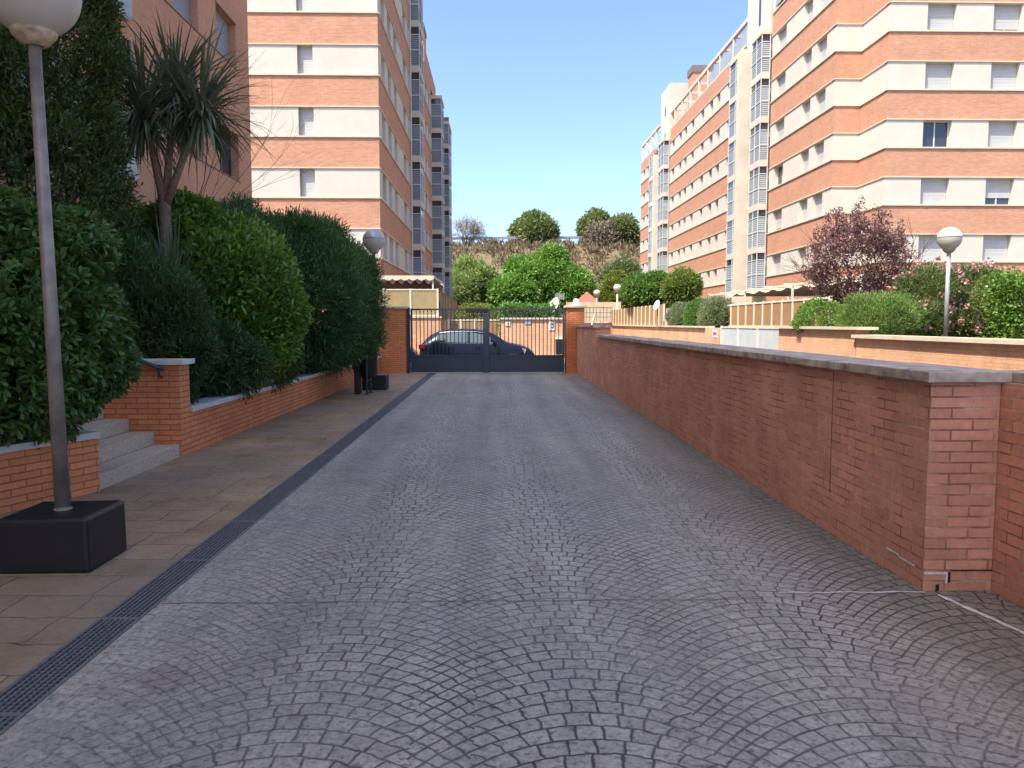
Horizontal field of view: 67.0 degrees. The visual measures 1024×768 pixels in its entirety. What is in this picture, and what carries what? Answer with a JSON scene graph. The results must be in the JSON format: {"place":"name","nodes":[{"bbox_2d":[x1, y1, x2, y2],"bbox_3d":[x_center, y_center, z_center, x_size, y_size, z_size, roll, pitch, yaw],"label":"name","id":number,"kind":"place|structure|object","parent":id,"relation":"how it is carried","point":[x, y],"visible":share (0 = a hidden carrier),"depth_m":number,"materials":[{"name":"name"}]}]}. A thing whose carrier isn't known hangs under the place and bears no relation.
{"place":"outdoors","nodes":[
{"label":"outdoors","id":0,"kind":"place"},
{"bbox_2d":[0,0,251,355],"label":"brick building","id":1,"kind":"structure","parent":0,"point":[203,13],"depth_m":18.69,"materials":[{"name":"orange brick"}]},
{"bbox_2d":[173,0,189,22],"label":"window","id":2,"kind":"structure","parent":1,"relation":"in","point":[182,6],"depth_m":17.99,"materials":[{"name":"grey glass"}]},
{"bbox_2d":[216,11,228,59],"bbox_3d":[-7.699,-9.116,20.295,0.026,1.180,1.460,0,5,-1],"label":"window","id":3,"kind":"structure","parent":1,"relation":"in","point":[223,41],"depth_m":20.56,"materials":[{"name":"grey glass"}]},
{"bbox_2d":[219,130,231,176],"bbox_3d":[-7.740,-6.120,20.531,0.051,1.200,1.500,0,5,-1],"label":"window","id":4,"kind":"structure","parent":1,"relation":"in","point":[224,167],"depth_m":21.01,"materials":[{"name":"grey glass"}]},
{"bbox_2d":[0,373,428,690],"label":"pavement","id":5,"kind":"structure","parent":0,"point":[176,509],"depth_m":6.50,"materials":[{"name":"beige tile"}]},
{"bbox_2d":[0,430,100,513],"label":"planter wall","id":6,"kind":"structure","parent":5,"relation":"on","point":[26,476],"depth_m":6.58,"materials":[{"name":"orange brick"}]},
{"bbox_2d":[0,0,126,573],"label":"street lamp","id":7,"kind":"object","parent":5,"relation":"on","point":[62,532],"visible":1,"depth_m":4.80,"materials":[{"name":"grey metal"}]},
{"bbox_2d":[19,398,179,489],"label":"steps","id":8,"kind":"structure","parent":5,"relation":"on","point":[124,453],"depth_m":8.28,"materials":[{"name":"stone"}]},
{"bbox_2d":[20,316,194,455],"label":"flank wall","id":9,"kind":"structure","parent":5,"relation":"on","point":[156,401],"depth_m":8.95,"materials":[{"name":"orange brick"}]},
{"bbox_2d":[190,356,381,451],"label":"planter wall","id":10,"kind":"structure","parent":5,"relation":"on","point":[214,419],"depth_m":11.64,"materials":[{"name":"orange brick"}]},
{"bbox_2d":[354,353,376,394],"bbox_3d":[-3.188,-0.246,16.923,0.516,0.935,0.555,-3,5,-35],"label":"litter bin","id":11,"kind":"object","parent":5,"relation":"on","point":[366,369],"visible":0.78,"depth_m":16.82,"materials":[{"name":"black plastic"}]},
{"bbox_2d":[362,229,388,389],"bbox_3d":[-3.197,-1.728,18.009,0.560,3.719,0.516,0,5,-1],"label":"street lamp","id":12,"kind":"object","parent":5,"relation":"on","point":[374,239],"visible":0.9,"depth_m":17.82,"materials":[{"name":"white plastic"}]},
{"bbox_2d":[376,306,408,373],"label":"gate pillar","id":13,"kind":"structure","parent":5,"relation":"on","point":[394,359],"depth_m":23.69,"materials":[{"name":"orange brick"}]},
{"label":"planter soil","id":14,"kind":"structure","parent":5,"relation":"on","visible":0},
{"bbox_2d":[0,0,154,359],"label":"conifer","id":15,"kind":"object","parent":14,"relation":"on","point":[100,141],"visible":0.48,"depth_m":9.03,"materials":[{"name":"green plant"}]},
{"bbox_2d":[67,226,225,400],"bbox_3d":[-4.650,-0.755,9.713,2.117,2.491,1.588,0,5,-1],"label":"dark shrub","id":16,"kind":"object","parent":14,"relation":"on","point":[190,332],"visible":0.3,"depth_m":9.41,"materials":[{"name":"green plant"}]},
{"bbox_2d":[68,9,284,328],"bbox_3d":[-4.650,-2.374,10.681,3.025,5.324,2.491,0,5,-1],"label":"palm tree","id":17,"kind":"object","parent":14,"relation":"on","point":[177,115],"visible":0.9,"depth_m":10.39,"materials":[{"name":"green plant"}]},
{"bbox_2d":[189,373,199,404],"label":"box bush","id":18,"kind":"object","parent":14,"relation":"on","point":[195,387],"visible":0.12,"depth_m":9.59,"materials":[{"name":"green plant"}]},
{"bbox_2d":[138,205,277,335],"bbox_3d":[-4.458,-1.054,10.318,2.657,2.781,2.443,0,5,-1],"label":"yucca plant","id":19,"kind":"object","parent":14,"relation":"on","point":[168,253],"visible":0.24,"depth_m":10.32,"materials":[{"name":"green plant"}]},
{"bbox_2d":[110,185,314,383],"bbox_3d":[-4.809,-1.357,12.031,3.449,3.161,2.984,0,5,-1],"label":"laurel bush","id":20,"kind":"object","parent":14,"relation":"on","point":[279,267],"visible":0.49,"depth_m":11.30,"materials":[{"name":"green plant"}]},
{"bbox_2d":[120,12,326,335],"bbox_3d":[-5.237,-3.243,13.374,3.869,6.553,3.011,0,5,-1],"label":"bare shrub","id":21,"kind":"object","parent":14,"relation":"on","point":[182,237],"visible":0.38,"depth_m":13.11,"materials":[{"name":"brown plant"}]},
{"bbox_2d":[190,314,306,404],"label":"shrub undergrowth","id":22,"kind":"object","parent":14,"relation":"on","point":[248,351],"visible":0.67,"depth_m":10.79,"materials":[{"name":"green plant"}]},
{"bbox_2d":[180,191,394,379],"bbox_3d":[-4.303,-1.863,15.628,3.466,3.735,6.208,2,5,22],"label":"oleander bush","id":23,"kind":"object","parent":14,"relation":"on","point":[341,273],"visible":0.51,"depth_m":14.76,"materials":[{"name":"green plant"}]},
{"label":"planter soil","id":24,"kind":"structure","parent":5,"relation":"on","visible":0},
{"bbox_2d":[0,183,144,449],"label":"pittosporum bush","id":25,"kind":"object","parent":24,"relation":"on","point":[104,357],"visible":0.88,"depth_m":6.19,"materials":[{"name":"green plant"}]},
{"bbox_2d":[422,22,451,296],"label":"apartment building","id":26,"kind":"structure","parent":0,"point":[437,184],"depth_m":68.79,"materials":[{"name":"brick"}]},
{"bbox_2d":[0,372,1023,767],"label":"drive","id":27,"kind":"structure","parent":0,"point":[376,644],"depth_m":3.89,"materials":[{"name":"stone"}]},
{"bbox_2d":[0,409,392,735],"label":"drain grate","id":28,"kind":"object","parent":27,"relation":"on","point":[23,695],"visible":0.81,"depth_m":4.26,"materials":[{"name":"metal"}]},
{"bbox_2d":[381,373,435,408],"bbox_3d":[-2.372,0.127,19.401,0.220,0.202,10.750,0,5,-1],"label":"concrete strip","id":29,"kind":"object","parent":27,"relation":"on","point":[396,401],"visible":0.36,"depth_m":17.06,"materials":[{"name":"grey concrete"}]},
{"bbox_2d":[181,598,762,602],"bbox_3d":[-0.265,1.212,4.319,3.360,0.001,0.022,0,5,-1],"label":"pavement cut","id":30,"kind":"object","parent":27,"relation":"on","point":[460,600],"visible":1,"depth_m":4.33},
{"bbox_2d":[407,308,565,372],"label":"metal gate","id":31,"kind":"structure","parent":27,"relation":"on","point":[486,362],"depth_m":23.96,"materials":[{"name":"metal"}]},
{"bbox_2d":[564,305,586,373],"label":"gate pillar","id":32,"kind":"structure","parent":27,"relation":"on","point":[574,315],"depth_m":23.75,"materials":[{"name":"orange brick"}]},
{"bbox_2d":[576,325,612,383],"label":"brick wall","id":33,"kind":"structure","parent":27,"relation":"on","point":[587,335],"depth_m":20.95,"materials":[{"name":"red brick"}]},
{"bbox_2d":[594,334,1012,590],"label":"brick wall","id":34,"kind":"structure","parent":27,"relation":"on","point":[891,466],"depth_m":5.38,"materials":[{"name":"red brick"}]},
{"bbox_2d":[778,591,1023,633],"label":"pavement seam","id":35,"kind":"object","parent":27,"relation":"on","point":[978,612],"visible":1,"depth_m":4.34,"materials":[{"name":"metal"}]},
{"bbox_2d":[991,370,1023,607],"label":"brick wall","id":36,"kind":"structure","parent":27,"relation":"on","point":[1007,576],"depth_m":4.33,"materials":[{"name":"red brick"}]},
{"bbox_2d":[451,244,639,318],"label":"hillside","id":37,"kind":"structure","parent":0,"point":[489,259],"depth_m":119.44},
{"bbox_2d":[451,208,491,246],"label":"bare tree","id":38,"kind":"object","parent":37,"relation":"on","point":[476,231],"visible":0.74,"depth_m":123.69,"materials":[{"name":"grey plant"}]},
{"bbox_2d":[452,236,583,240],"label":"guard rail","id":39,"kind":"object","parent":37,"relation":"on","point":[561,237],"visible":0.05,"depth_m":125.54,"materials":[{"name":"metal"}]},
{"bbox_2d":[506,208,561,243],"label":"hilltop tree","id":40,"kind":"object","parent":37,"relation":"on","point":[529,225],"visible":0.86,"depth_m":124.15,"materials":[{"name":"green plant"}]},
{"bbox_2d":[451,236,639,318],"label":"dry brush","id":41,"kind":"object","parent":37,"relation":"on","point":[491,244],"visible":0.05,"depth_m":120.01,"materials":[{"name":"brown plant"}]},
{"bbox_2d":[574,207,639,245],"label":"hilltop tree","id":42,"kind":"object","parent":37,"relation":"on","point":[594,222],"visible":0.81,"depth_m":124.06,"materials":[{"name":"green plant"}]},
{"bbox_2d":[421,0,747,244],"label":"sky","id":43,"kind":"structure","parent":0,"point":[551,106],"materials":[{"name":"blue"}]},
{"bbox_2d":[579,292,598,301],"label":"kiosk","id":44,"kind":"object","parent":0,"point":[586,297],"visible":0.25,"depth_m":60.21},
{"bbox_2d":[651,17,747,324],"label":"apartment building","id":45,"kind":"structure","parent":0,"point":[690,171],"depth_m":73.37,"materials":[{"name":"brick"}]},
{"bbox_2d":[725,0,1023,322],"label":"apartment building","id":46,"kind":"structure","parent":0,"point":[912,111],"depth_m":41.40,"materials":[{"name":"brick"}]},
{"bbox_2d":[775,254,780,273],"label":"window","id":47,"kind":"structure","parent":46,"relation":"in","point":[777,259],"depth_m":52.49,"materials":[{"name":"white metal"}]},
{"bbox_2d":[776,209,781,229],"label":"window","id":48,"kind":"structure","parent":46,"relation":"in","point":[778,213],"depth_m":52.29,"materials":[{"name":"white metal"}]},
{"bbox_2d":[777,165,782,184],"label":"window","id":49,"kind":"structure","parent":46,"relation":"in","point":[780,169],"depth_m":52.07,"materials":[{"name":"white metal"}]},
{"bbox_2d":[778,119,783,139],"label":"window","id":50,"kind":"structure","parent":46,"relation":"in","point":[781,124],"depth_m":51.73,"materials":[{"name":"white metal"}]},
{"bbox_2d":[816,193,821,216],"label":"window","id":51,"kind":"structure","parent":46,"relation":"in","point":[819,197],"depth_m":45.67,"materials":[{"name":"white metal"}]},
{"bbox_2d":[818,142,823,164],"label":"window","id":52,"kind":"structure","parent":46,"relation":"in","point":[821,146],"depth_m":45.51,"materials":[{"name":"white metal"}]},
{"bbox_2d":[819,90,825,113],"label":"window","id":53,"kind":"structure","parent":46,"relation":"in","point":[822,95],"depth_m":45.23,"materials":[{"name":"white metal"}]},
{"bbox_2d":[821,38,826,60],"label":"window","id":54,"kind":"structure","parent":46,"relation":"in","point":[824,43],"depth_m":44.95,"materials":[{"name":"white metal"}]},
{"bbox_2d":[918,235,942,260],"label":"window","id":55,"kind":"structure","parent":46,"relation":"in","point":[935,251],"depth_m":41.07,"materials":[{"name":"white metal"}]},
{"bbox_2d":[920,179,945,203],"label":"window","id":56,"kind":"structure","parent":46,"relation":"in","point":[933,191],"depth_m":40.84,"materials":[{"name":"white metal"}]},
{"bbox_2d":[922,121,948,146],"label":"window","id":57,"kind":"structure","parent":46,"relation":"in","point":[935,133],"depth_m":40.66,"materials":[{"name":"blue glass"}]},
{"bbox_2d":[925,63,950,88],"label":"window","id":58,"kind":"structure","parent":46,"relation":"in","point":[937,76],"depth_m":40.37,"materials":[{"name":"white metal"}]},
{"bbox_2d":[927,5,953,29],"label":"window","id":59,"kind":"structure","parent":46,"relation":"in","point":[940,17],"depth_m":40.14,"materials":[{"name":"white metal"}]},
{"bbox_2d":[982,235,1007,260],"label":"window","id":60,"kind":"structure","parent":46,"relation":"in","point":[994,246],"depth_m":41.14,"materials":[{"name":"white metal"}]},
{"bbox_2d":[985,179,1010,203],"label":"window","id":61,"kind":"structure","parent":46,"relation":"in","point":[997,190],"depth_m":40.91,"materials":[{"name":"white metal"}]},
{"bbox_2d":[988,122,1013,146],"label":"window","id":62,"kind":"structure","parent":46,"relation":"in","point":[1000,134],"depth_m":40.68,"materials":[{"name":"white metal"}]},
{"bbox_2d":[990,64,1016,88],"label":"window","id":63,"kind":"structure","parent":46,"relation":"in","point":[1003,76],"depth_m":40.44,"materials":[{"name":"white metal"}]},
{"bbox_2d":[993,5,1018,30],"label":"window","id":64,"kind":"structure","parent":46,"relation":"in","point":[1005,17],"depth_m":40.22,"materials":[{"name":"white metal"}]},
{"bbox_3d":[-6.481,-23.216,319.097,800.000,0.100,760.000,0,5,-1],"label":"ground","id":65,"kind":"structure","parent":0,"visible":0},
{"bbox_2d":[247,0,424,315],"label":"apartment building","id":66,"kind":"structure","parent":65,"relation":"on","point":[354,67],"depth_m":38.06,"materials":[{"name":"brick"}]},
{"bbox_2d":[297,0,311,10],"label":"window","id":67,"kind":"structure","parent":66,"relation":"in","point":[302,5],"depth_m":37.70,"materials":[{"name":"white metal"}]},
{"bbox_2d":[298,46,312,73],"bbox_3d":[-10.098,-15.836,37.938,0.750,1.380,0.080,0,5,-1],"label":"window","id":68,"kind":"structure","parent":66,"relation":"in","point":[305,57],"depth_m":37.90,"materials":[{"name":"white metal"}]},
{"bbox_2d":[299,108,313,134],"bbox_3d":[-10.098,-12.896,38.169,0.750,1.380,0.080,0,5,-1],"label":"window","id":69,"kind":"structure","parent":66,"relation":"in","point":[308,127],"depth_m":38.12,"materials":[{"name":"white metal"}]},
{"bbox_2d":[301,169,314,196],"bbox_3d":[-10.098,-9.955,38.401,0.750,1.380,0.080,0,5,-1],"label":"window","id":70,"kind":"structure","parent":66,"relation":"in","point":[307,178],"depth_m":38.37,"materials":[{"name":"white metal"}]},
{"bbox_2d":[316,316,441,353],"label":"brick wall","id":71,"kind":"structure","parent":65,"relation":"on","point":[423,332],"depth_m":31.21,"materials":[{"name":"orange brick"}]},
{"bbox_2d":[382,288,438,315],"bbox_3d":[-4.091,-3.295,31.219,2.250,1.110,0.064,0,5,-1],"label":"garden screen","id":72,"kind":"object","parent":71,"relation":"on","point":[410,298],"visible":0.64,"depth_m":31.20,"materials":[{"name":"beige paint"}]},
{"bbox_2d":[378,276,444,292],"bbox_3d":[-4.789,-3.456,35.047,3.050,2.490,6.600,0,5,-1],"label":"awning","id":73,"kind":"object","parent":72,"relation":"attached to","point":[415,284],"visible":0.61,"depth_m":33.89,"materials":[{"name":"beige fabric"}]},
{"bbox_2d":[380,276,433,279],"bbox_3d":[-4.722,-4.321,31.634,3.050,0.170,0.020,0,5,-1],"label":"awning valance","id":74,"kind":"object","parent":73,"relation":"attached to","point":[409,277],"visible":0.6,"depth_m":31.63,"materials":[{"name":"fabric"}]},
{"bbox_2d":[441,305,468,329],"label":"brick wall","id":75,"kind":"structure","parent":65,"relation":"on","point":[443,324],"depth_m":35.33,"materials":[{"name":"brown brick"}]},
{"bbox_2d":[439,291,457,319],"bbox_3d":[-3.091,-3.766,38.468,0.064,1.170,14.000,0,5,-1],"label":"garden screen","id":76,"kind":"object","parent":75,"relation":"on","point":[446,301],"visible":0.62,"depth_m":36.11,"materials":[{"name":"brown paint"}]},
{"bbox_2d":[448,319,499,335],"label":"panel gate","id":77,"kind":"structure","parent":65,"relation":"on","point":[462,323],"depth_m":32.17,"materials":[{"name":"beige paint"}]},
{"bbox_2d":[451,252,500,316],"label":"pale green tree","id":78,"kind":"object","parent":65,"relation":"on","point":[470,276],"visible":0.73,"depth_m":88.89,"materials":[{"name":"green plant"}]},
{"bbox_2d":[455,301,498,318],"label":"shrub","id":79,"kind":"object","parent":65,"relation":"on","point":[479,305],"visible":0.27,"depth_m":33.68,"materials":[{"name":"green plant"}]},
{"bbox_2d":[501,318,562,354],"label":"brick wall","id":80,"kind":"structure","parent":65,"relation":"on","point":[521,324],"depth_m":31.31,"materials":[{"name":"beige stone"}]},
{"bbox_2d":[497,299,561,336],"bbox_3d":[0.727,-2.585,32.429,2.910,2.014,2.019,0,5,-1],"label":"clipped hedge","id":81,"kind":"object","parent":80,"relation":"on","point":[516,305],"visible":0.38,"depth_m":31.76,"materials":[{"name":"green plant"}]},
{"bbox_2d":[480,240,598,317],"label":"mulberry tree","id":82,"kind":"object","parent":65,"relation":"on","point":[550,271],"visible":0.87,"depth_m":88.97,"materials":[{"name":"green plant"}]},
{"bbox_2d":[564,307,612,357],"bbox_3d":[3.121,-1.930,31.525,1.980,2.400,0.260,0,5,-1],"label":"fence","id":83,"kind":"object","parent":65,"relation":"on","point":[599,323],"depth_m":31.42,"materials":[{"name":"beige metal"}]},
{"bbox_2d":[566,302,620,321],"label":"board fence","id":84,"kind":"object","parent":65,"relation":"on","point":[602,304],"visible":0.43,"depth_m":57.88,"materials":[{"name":"beige wood"}]},
{"bbox_2d":[593,269,634,308],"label":"light green tree","id":85,"kind":"object","parent":65,"relation":"on","point":[609,281],"visible":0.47,"depth_m":74.88,"materials":[{"name":"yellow plant"}]},
{"bbox_2d":[597,254,643,287],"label":"olive tree","id":86,"kind":"object","parent":65,"relation":"on","point":[622,262],"visible":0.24,"depth_m":92.08,"materials":[{"name":"green plant"}]},
{"bbox_2d":[640,124,660,272],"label":"apartment building","id":87,"kind":"structure","parent":65,"relation":"on","point":[646,212],"depth_m":96.92,"materials":[{"name":"brick"}]},
{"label":"garden soil","id":88,"kind":"structure","parent":0,"visible":0},
{"bbox_2d":[718,296,831,326],"bbox_3d":[8.008,-2.223,24.669,0.064,0.820,10.000,0,5,-1],"label":"garden fence","id":89,"kind":"object","parent":88,"relation":"on","point":[769,313],"visible":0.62,"depth_m":24.33,"materials":[{"name":"beige paint"}]},
{"bbox_2d":[790,296,840,334],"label":"round shrub","id":90,"kind":"object","parent":88,"relation":"on","point":[803,316],"visible":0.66,"depth_m":19.23,"materials":[{"name":"green plant"}]},
{"bbox_2d":[775,326,878,357],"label":"planter wall","id":91,"kind":"structure","parent":88,"relation":"on","point":[829,340],"depth_m":18.02,"materials":[{"name":"orange brick"}]},
{"bbox_2d":[720,326,778,349],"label":"panel gate","id":92,"kind":"structure","parent":91,"relation":"attached to","point":[761,337],"depth_m":23.28,"materials":[{"name":"white metal"}]},
{"bbox_2d":[779,195,940,303],"bbox_3d":[9.444,-3.066,20.526,3.898,3.831,5.006,0,5,-1],"label":"plum tree","id":93,"kind":"object","parent":88,"relation":"on","point":[868,237],"visible":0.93,"depth_m":20.21,"materials":[{"name":"purple plant"}]},
{"bbox_2d":[831,289,931,335],"bbox_3d":[8.290,-1.459,17.373,1.962,1.345,2.629,4,6,44],"label":"round shrub","id":94,"kind":"object","parent":88,"relation":"on","point":[858,310],"visible":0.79,"depth_m":16.71,"materials":[{"name":"green plant"}]},
{"bbox_2d":[851,334,1023,369],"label":"planter wall","id":95,"kind":"structure","parent":88,"relation":"on","point":[994,353],"depth_m":13.03,"materials":[{"name":"orange brick"}]},
{"bbox_2d":[936,227,962,336],"bbox_3d":[9.363,-2.110,16.629,0.492,2.497,0.492,0,5,-1],"label":"street lamp","id":96,"kind":"object","parent":88,"relation":"on","point":[949,240],"visible":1,"depth_m":16.52,"materials":[{"name":"beige metal"}]},
{"bbox_2d":[884,256,1023,337],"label":"oleander shrub","id":97,"kind":"object","parent":88,"relation":"on","point":[920,279],"visible":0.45,"depth_m":17.50,"materials":[{"name":"green plant"}]},
{"bbox_2d":[967,274,1002,337],"bbox_3d":[8.948,-1.357,14.613,0.621,1.451,0.672,0,5,-1],"label":"privet shrub","id":98,"kind":"object","parent":88,"relation":"on","point":[977,304],"visible":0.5,"depth_m":14.62,"materials":[{"name":"green plant"}]},
{"bbox_2d":[978,266,1023,338],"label":"clipped hedge","id":99,"kind":"object","parent":88,"relation":"on","point":[1009,284],"visible":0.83,"depth_m":13.80,"materials":[{"name":"green plant"}]},
{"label":"street","id":100,"kind":"structure","parent":0,"visible":0},
{"bbox_2d":[419,329,534,354],"bbox_3d":[-1.240,-1.286,28.217,4.156,1.474,2.100,0,5,-1],"label":"parked car","id":101,"kind":"object","parent":100,"relation":"on","point":[480,343],"visible":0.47,"depth_m":27.38,"materials":[{"name":"black paint"}]},
{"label":"garden soil","id":102,"kind":"structure","parent":0,"visible":0},
{"bbox_2d":[619,269,670,308],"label":"green tree","id":103,"kind":"object","parent":102,"relation":"on","point":[637,289],"visible":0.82,"depth_m":42.99,"materials":[{"name":"green plant"}]},
{"bbox_2d":[612,325,719,343],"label":"planter wall","id":104,"kind":"structure","parent":102,"relation":"on","point":[705,334],"depth_m":32.99,"materials":[{"name":"orange brick"}]},
{"bbox_2d":[611,304,664,324],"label":"garden fence","id":105,"kind":"object","parent":104,"relation":"on","point":[644,315],"visible":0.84,"depth_m":41.59,"materials":[{"name":"beige paint"}]},
{"bbox_2d":[664,301,688,325],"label":"round shrub","id":106,"kind":"object","parent":102,"relation":"on","point":[674,316],"visible":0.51,"depth_m":34.18,"materials":[{"name":"green plant"}]},
{"bbox_2d":[659,264,704,306],"bbox_3d":[8.823,-3.853,40.148,2.412,4.887,2.620,0,5,-1],"label":"yellow green tree","id":107,"kind":"object","parent":102,"relation":"on","point":[681,284],"visible":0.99,"depth_m":39.41,"materials":[{"name":"green plant"}]},
{"bbox_2d":[682,296,708,325],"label":"round shrub","id":108,"kind":"object","parent":102,"relation":"on","point":[690,315],"visible":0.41,"depth_m":31.29,"materials":[{"name":"green plant"}]},
{"bbox_2d":[697,295,733,327],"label":"round shrub","id":109,"kind":"object","parent":102,"relation":"on","point":[710,310],"visible":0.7,"depth_m":28.60,"materials":[{"name":"green plant"}]},
{"bbox_2d":[707,274,893,302],"bbox_3d":[12.342,-3.041,31.615,4.175,2.000,17.000,0,5,-1],"label":"pergola","id":110,"kind":"object","parent":102,"relation":"on","point":[792,291],"visible":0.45,"depth_m":32.48,"materials":[{"name":"beige paint"}]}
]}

